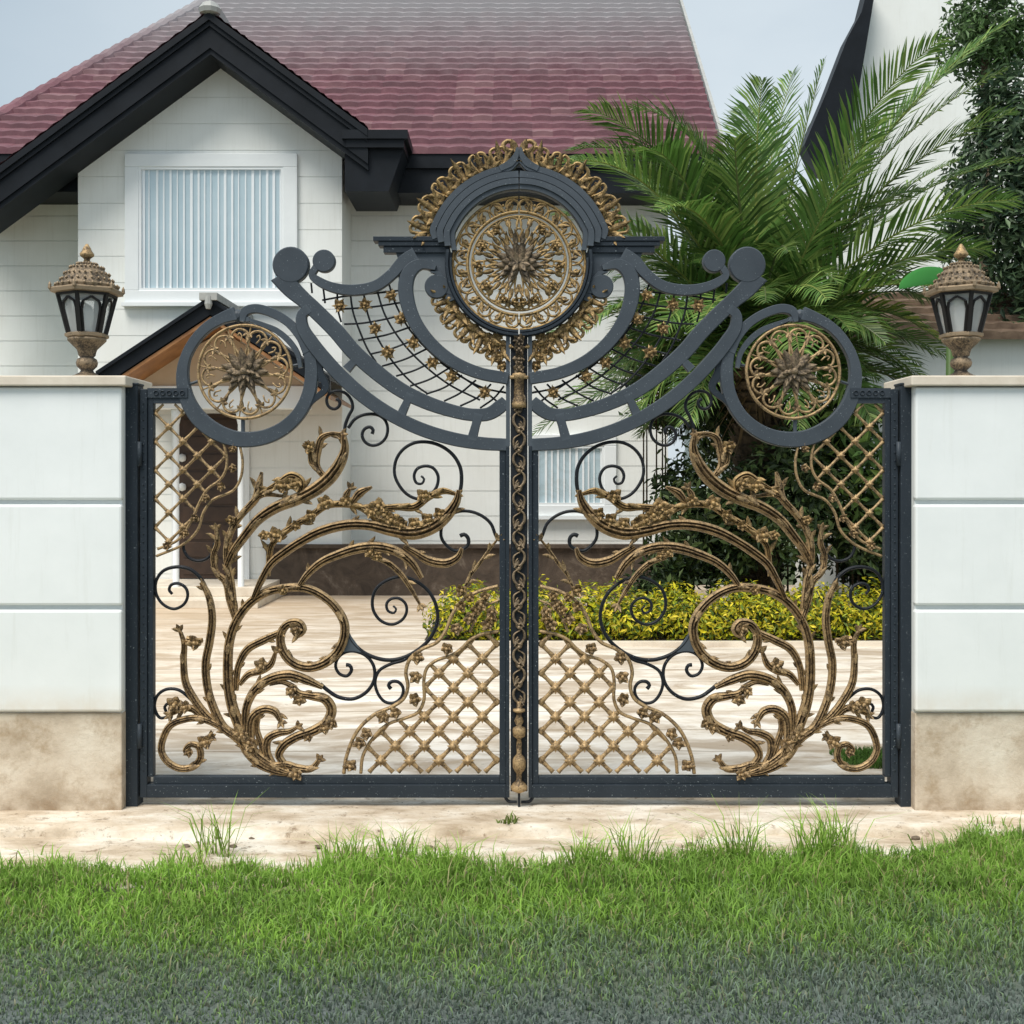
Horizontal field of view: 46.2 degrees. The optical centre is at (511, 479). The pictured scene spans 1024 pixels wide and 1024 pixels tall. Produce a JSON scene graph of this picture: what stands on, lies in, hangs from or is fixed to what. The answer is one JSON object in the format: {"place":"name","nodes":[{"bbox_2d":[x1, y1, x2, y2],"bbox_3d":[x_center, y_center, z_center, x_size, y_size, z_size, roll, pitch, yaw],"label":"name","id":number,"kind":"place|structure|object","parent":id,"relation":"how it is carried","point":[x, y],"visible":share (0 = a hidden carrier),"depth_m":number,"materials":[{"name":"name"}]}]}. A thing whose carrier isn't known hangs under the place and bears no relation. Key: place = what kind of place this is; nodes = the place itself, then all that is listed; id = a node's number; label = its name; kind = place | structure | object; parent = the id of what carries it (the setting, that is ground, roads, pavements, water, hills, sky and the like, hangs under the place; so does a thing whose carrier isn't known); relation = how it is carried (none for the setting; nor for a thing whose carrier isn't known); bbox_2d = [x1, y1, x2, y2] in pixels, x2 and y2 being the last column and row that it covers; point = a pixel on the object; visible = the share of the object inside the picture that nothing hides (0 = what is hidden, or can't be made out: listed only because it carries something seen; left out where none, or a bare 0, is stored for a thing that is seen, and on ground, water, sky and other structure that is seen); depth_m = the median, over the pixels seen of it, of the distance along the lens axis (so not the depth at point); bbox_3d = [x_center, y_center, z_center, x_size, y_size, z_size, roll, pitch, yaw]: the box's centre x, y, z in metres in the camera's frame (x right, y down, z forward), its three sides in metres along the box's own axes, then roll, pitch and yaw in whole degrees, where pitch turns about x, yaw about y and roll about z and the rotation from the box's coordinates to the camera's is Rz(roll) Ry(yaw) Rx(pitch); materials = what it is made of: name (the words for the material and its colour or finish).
{"place":"outdoors","nodes":[
{"label":"outdoors","id":0,"kind":"place"},
{"bbox_2d":[0,0,727,595],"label":"house","id":1,"kind":"structure","parent":0,"point":[172,166],"depth_m":17.92,"materials":[{"name":"white paint"}]},
{"bbox_2d":[121,154,298,306],"bbox_3d":[-4.250,-3.529,16.933,2.497,2.159,0.127,0,0,0],"label":"window","id":2,"kind":"structure","parent":1,"relation":"in","point":[195,224],"depth_m":16.98,"materials":[{"name":"white paint"}]},
{"bbox_2d":[96,293,350,608],"bbox_3d":[-3.833,-0.349,15.935,3.115,3.958,2.130,0,0,0],"label":"porch","id":3,"kind":"object","parent":1,"relation":"attached to","point":[153,358],"visible":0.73,"depth_m":15.70,"materials":[{"name":"beige paint"}]},
{"bbox_2d":[172,410,249,578],"bbox_3d":[-4.256,0.183,16.914,1.092,2.435,0.158,0,0,0],"label":"door","id":4,"kind":"structure","parent":3,"relation":"in","point":[221,508],"depth_m":16.93,"materials":[{"name":"brown paint"}]},
{"bbox_2d":[527,434,618,518],"bbox_3d":[0.825,-0.047,17.933,1.530,1.268,0.127,0,0,0],"label":"window","id":5,"kind":"structure","parent":1,"relation":"in","point":[557,492],"depth_m":17.98,"materials":[{"name":"white paint"}]},
{"bbox_2d":[0,0,859,487],"label":"sky","id":6,"kind":"structure","parent":0,"point":[41,40],"materials":[{"name":"blue"}]},
{"bbox_2d":[0,788,1023,839],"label":"pavement","id":7,"kind":"structure","parent":0,"point":[150,819],"depth_m":5.76,"materials":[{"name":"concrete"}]},
{"bbox_2d":[125,383,143,806],"bbox_3d":[-1.889,0.574,5.998,0.104,2.112,0.109,0,0,0],"label":"gate post","id":8,"kind":"object","parent":7,"relation":"on","point":[133,453],"visible":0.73,"depth_m":5.95,"materials":[{"name":"black metal"}]},
{"bbox_2d":[140,138,533,806],"bbox_3d":[-0.869,-0.038,5.977,1.963,3.326,0.132,0,0,0],"label":"gate leaf","id":9,"kind":"object","parent":8,"relation":"attached to","point":[450,208],"visible":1,"depth_m":5.97,"materials":[{"name":"black metal"}]},
{"bbox_2d":[492,811,523,823],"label":"weed","id":10,"kind":"object","parent":7,"relation":"on","point":[507,820],"visible":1,"depth_m":5.67,"materials":[{"name":"green plant"}]},
{"bbox_2d":[894,383,911,806],"bbox_3d":[1.958,0.574,5.998,0.104,2.112,0.109,0,0,0],"label":"gate post","id":11,"kind":"object","parent":7,"relation":"on","point":[904,465],"visible":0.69,"depth_m":5.95,"materials":[{"name":"black metal"}]},
{"bbox_2d":[510,138,897,797],"bbox_3d":[0.955,-0.060,5.987,1.931,3.281,0.112,0,0,0],"label":"gate leaf","id":12,"kind":"object","parent":11,"relation":"attached to","point":[606,244],"visible":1,"depth_m":5.97,"materials":[{"name":"black metal"}]},
{"bbox_2d":[0,488,1023,1023],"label":"ground","id":13,"kind":"structure","parent":0,"point":[928,1002],"depth_m":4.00,"materials":[{"name":"green plant"}]},
{"bbox_2d":[0,376,151,810],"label":"boundary wall","id":14,"kind":"structure","parent":13,"relation":"on","point":[62,608],"depth_m":5.87,"materials":[{"name":"paint"}]},
{"bbox_2d":[48,244,124,375],"bbox_3d":[-2.146,-0.850,6.060,0.328,0.683,0.373,0,0,0],"label":"wall lantern","id":15,"kind":"object","parent":14,"relation":"on","point":[86,279],"depth_m":6.00,"materials":[{"name":"brown metal"}]},
{"bbox_2d":[0,834,1019,892],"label":"gutter","id":16,"kind":"object","parent":13,"relation":"on","point":[136,851],"visible":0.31,"depth_m":5.44,"materials":[{"name":"concrete"}]},
{"bbox_2d":[152,836,219,868],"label":"grass tuft","id":17,"kind":"object","parent":16,"relation":"on","point":[200,858],"visible":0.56,"depth_m":5.16,"materials":[{"name":"green plant"}]},
{"bbox_2d":[166,787,287,857],"bbox_3d":[-1.254,1.532,5.286,0.513,0.320,0.457,0,0,-36],"label":"grass tuft","id":18,"kind":"object","parent":16,"relation":"on","point":[217,833],"visible":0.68,"depth_m":5.31,"materials":[{"name":"green plant"}]},
{"bbox_2d":[301,822,388,863],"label":"grass tuft","id":19,"kind":"object","parent":16,"relation":"on","point":[345,847],"visible":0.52,"depth_m":5.19,"materials":[{"name":"green plant"}]},
{"bbox_2d":[348,815,430,862],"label":"grass tuft","id":20,"kind":"object","parent":16,"relation":"on","point":[402,842],"visible":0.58,"depth_m":5.23,"materials":[{"name":"green plant"}]},
{"bbox_2d":[407,830,495,874],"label":"grass tuft","id":21,"kind":"object","parent":16,"relation":"on","point":[445,854],"visible":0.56,"depth_m":5.09,"materials":[{"name":"green plant"}]},
{"bbox_2d":[542,825,615,866],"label":"grass tuft","id":22,"kind":"object","parent":16,"relation":"on","point":[590,849],"visible":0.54,"depth_m":5.17,"materials":[{"name":"green plant"}]},
{"bbox_2d":[586,805,694,868],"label":"grass tuft","id":23,"kind":"object","parent":16,"relation":"on","point":[624,852],"visible":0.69,"depth_m":5.14,"materials":[{"name":"green plant"}]},
{"bbox_2d":[670,826,736,863],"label":"grass tuft","id":24,"kind":"object","parent":16,"relation":"on","point":[703,849],"visible":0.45,"depth_m":5.20,"materials":[{"name":"green plant"}]},
{"bbox_2d":[670,799,789,861],"bbox_3d":[0.937,1.527,5.210,0.558,0.331,0.507,0,0,0],"label":"grass tuft","id":25,"kind":"object","parent":16,"relation":"on","point":[733,844],"visible":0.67,"depth_m":5.19,"materials":[{"name":"green plant"}]},
{"bbox_2d":[772,801,860,856],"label":"grass tuft","id":26,"kind":"object","parent":16,"relation":"on","point":[823,835],"visible":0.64,"depth_m":5.27,"materials":[{"name":"green plant"}]},
{"bbox_2d":[800,795,903,852],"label":"grass tuft","id":27,"kind":"object","parent":16,"relation":"on","point":[842,834],"visible":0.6,"depth_m":5.34,"materials":[{"name":"green plant"}]},
{"bbox_2d":[911,836,919,840],"bbox_3d":[1.871,1.660,5.567,0.044,0.020,0.030,0,0,0],"label":"pebble","id":28,"kind":"object","parent":16,"relation":"on","point":[915,838],"visible":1,"depth_m":5.56,"materials":[{"name":"stone"}]},
{"bbox_2d":[424,609,881,640],"bbox_3d":[3.810,1.639,13.420,9.380,0.062,3.160,0,0,0],"label":"planting bed","id":29,"kind":"object","parent":13,"relation":"on","point":[660,638],"depth_m":12.10,"materials":[{"name":"green plant"}]},
{"bbox_2d":[604,295,679,592],"bbox_3d":[1.774,-0.330,14.886,1.326,3.900,1.406,0,0,0],"label":"shrub","id":30,"kind":"object","parent":29,"relation":"on","point":[666,385],"visible":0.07,"depth_m":14.82,"materials":[{"name":"green plant"}]},
{"bbox_2d":[422,574,881,640],"bbox_3d":[1.646,1.331,12.253,5.133,0.744,1.095,0,0,0],"label":"hedge","id":31,"kind":"object","parent":29,"relation":"on","point":[673,621],"visible":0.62,"depth_m":12.05,"materials":[{"name":"green plant"}]},
{"bbox_2d":[614,556,699,613],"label":"shrub","id":32,"kind":"object","parent":29,"relation":"on","point":[645,586],"visible":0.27,"depth_m":12.81,"materials":[{"name":"green plant"}]},
{"bbox_2d":[640,446,762,617],"bbox_3d":[2.065,0.623,12.913,1.304,1.994,1.351,0,0,-39],"label":"shrub","id":33,"kind":"object","parent":29,"relation":"on","point":[707,543],"visible":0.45,"depth_m":12.71,"materials":[{"name":"green plant"}]},
{"bbox_2d":[653,373,825,479],"bbox_3d":[2.787,-0.010,14.580,2.160,3.259,2.316,0,0,0],"label":"shrub","id":34,"kind":"object","parent":29,"relation":"on","point":[710,449],"visible":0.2,"depth_m":14.10,"materials":[{"name":"green plant"}]},
{"bbox_2d":[532,14,1023,619],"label":"palm tree","id":35,"kind":"object","parent":29,"relation":"on","point":[802,264],"visible":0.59,"depth_m":12.74,"materials":[{"name":"green plant"}]},
{"bbox_2d":[715,406,876,627],"bbox_3d":[3.018,0.404,12.870,1.820,2.432,1.747,0,0,0],"label":"shrub","id":36,"kind":"object","parent":29,"relation":"on","point":[798,497],"visible":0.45,"depth_m":12.47,"materials":[{"name":"green plant"}]},
{"bbox_2d":[790,364,881,625],"bbox_3d":[3.661,0.172,12.902,1.350,2.896,1.292,0,0,41],"label":"shrub","id":37,"kind":"object","parent":29,"relation":"on","point":[855,453],"visible":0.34,"depth_m":12.53,"materials":[{"name":"green plant"}]},
{"bbox_2d":[827,495,881,607],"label":"shrub","id":38,"kind":"object","parent":29,"relation":"on","point":[868,559],"visible":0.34,"depth_m":12.57,"materials":[{"name":"green plant"}]},
{"bbox_2d":[685,0,1023,484],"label":"neighbour house","id":39,"kind":"structure","parent":13,"relation":"on","point":[879,28],"depth_m":23.00,"materials":[{"name":"white paint"}]},
{"bbox_2d":[884,376,1023,809],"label":"boundary wall","id":40,"kind":"structure","parent":13,"relation":"on","point":[967,732],"depth_m":5.87,"materials":[{"name":"paint"}]},
{"bbox_2d":[922,244,1000,375],"bbox_3d":[2.267,-0.850,6.060,0.328,0.683,0.373,0,0,0],"label":"wall lantern","id":41,"kind":"object","parent":40,"relation":"on","point":[960,279],"depth_m":6.00,"materials":[{"name":"brown metal"}]},
{"bbox_2d":[934,50,1023,322],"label":"tree","id":42,"kind":"object","parent":13,"relation":"on","point":[987,144],"visible":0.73,"depth_m":15.36,"materials":[{"name":"green plant"}]},
{"bbox_2d":[935,0,1023,280],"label":"tree","id":43,"kind":"object","parent":13,"relation":"on","point":[1006,44],"visible":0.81,"depth_m":18.77,"materials":[{"name":"green plant"}]},
{"bbox_2d":[151,585,886,785],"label":"driveway","id":44,"kind":"structure","parent":0,"point":[370,633],"depth_m":9.02,"materials":[{"name":"beige stone"}]},
{"bbox_2d":[419,641,881,646],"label":"kerb","id":45,"kind":"structure","parent":44,"relation":"on","point":[666,643],"depth_m":11.72,"materials":[{"name":"beige stone"}]},
{"bbox_2d":[829,745,881,768],"bbox_3d":[2.544,1.596,6.946,1.364,0.060,0.470,0,0,0],"label":"lawn patch","id":46,"kind":"object","parent":44,"relation":"on","point":[860,756],"visible":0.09,"depth_m":6.93,"materials":[{"name":"green plant"}]},
{"bbox_2d":[795,292,1023,607],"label":"outbuilding","id":47,"kind":"structure","parent":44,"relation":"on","point":[997,349],"depth_m":15.00,"materials":[{"name":"white"}]},
{"bbox_2d":[899,266,953,375],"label":"banana plant","id":48,"kind":"object","parent":44,"relation":"on","point":[922,276],"visible":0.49,"depth_m":8.10,"materials":[{"name":"green plant"}]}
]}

